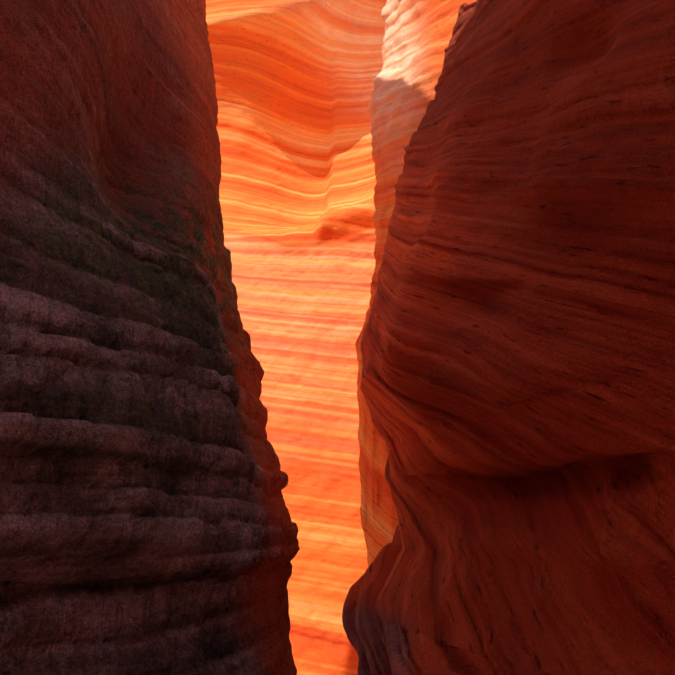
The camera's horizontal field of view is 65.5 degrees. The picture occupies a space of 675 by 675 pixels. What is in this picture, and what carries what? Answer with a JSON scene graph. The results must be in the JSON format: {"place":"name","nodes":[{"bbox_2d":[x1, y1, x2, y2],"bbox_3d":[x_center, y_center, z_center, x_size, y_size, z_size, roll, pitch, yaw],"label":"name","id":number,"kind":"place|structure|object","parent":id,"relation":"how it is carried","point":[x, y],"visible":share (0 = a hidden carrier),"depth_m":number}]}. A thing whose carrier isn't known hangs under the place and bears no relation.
{"place":"outdoors","nodes":[
{"label":"outdoors","id":0,"kind":"place"},
{"bbox_3d":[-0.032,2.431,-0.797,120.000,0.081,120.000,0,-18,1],"label":"sandy ground","id":1,"kind":"object","parent":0,"visible":0},
{"bbox_2d":[0,0,299,674],"bbox_3d":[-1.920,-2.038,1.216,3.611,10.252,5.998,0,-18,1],"label":"canyon wall","id":2,"kind":"structure","parent":1,"relation":"on","point":[148,526],"depth_m":1.33},
{"bbox_2d":[206,0,386,674],"bbox_3d":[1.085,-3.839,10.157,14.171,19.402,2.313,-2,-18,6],"label":"canyon wall","id":3,"kind":"structure","parent":1,"relation":"on","point":[294,79],"depth_m":8.78},
{"bbox_2d":[355,0,475,566],"bbox_3d":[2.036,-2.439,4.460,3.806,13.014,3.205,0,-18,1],"label":"canyon wall","id":4,"kind":"structure","parent":1,"relation":"on","point":[417,36],"depth_m":4.15},
{"bbox_2d":[342,0,674,674],"bbox_3d":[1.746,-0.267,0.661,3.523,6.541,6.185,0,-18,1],"label":"canyon wall","id":5,"kind":"structure","parent":1,"relation":"on","point":[517,387],"depth_m":1.49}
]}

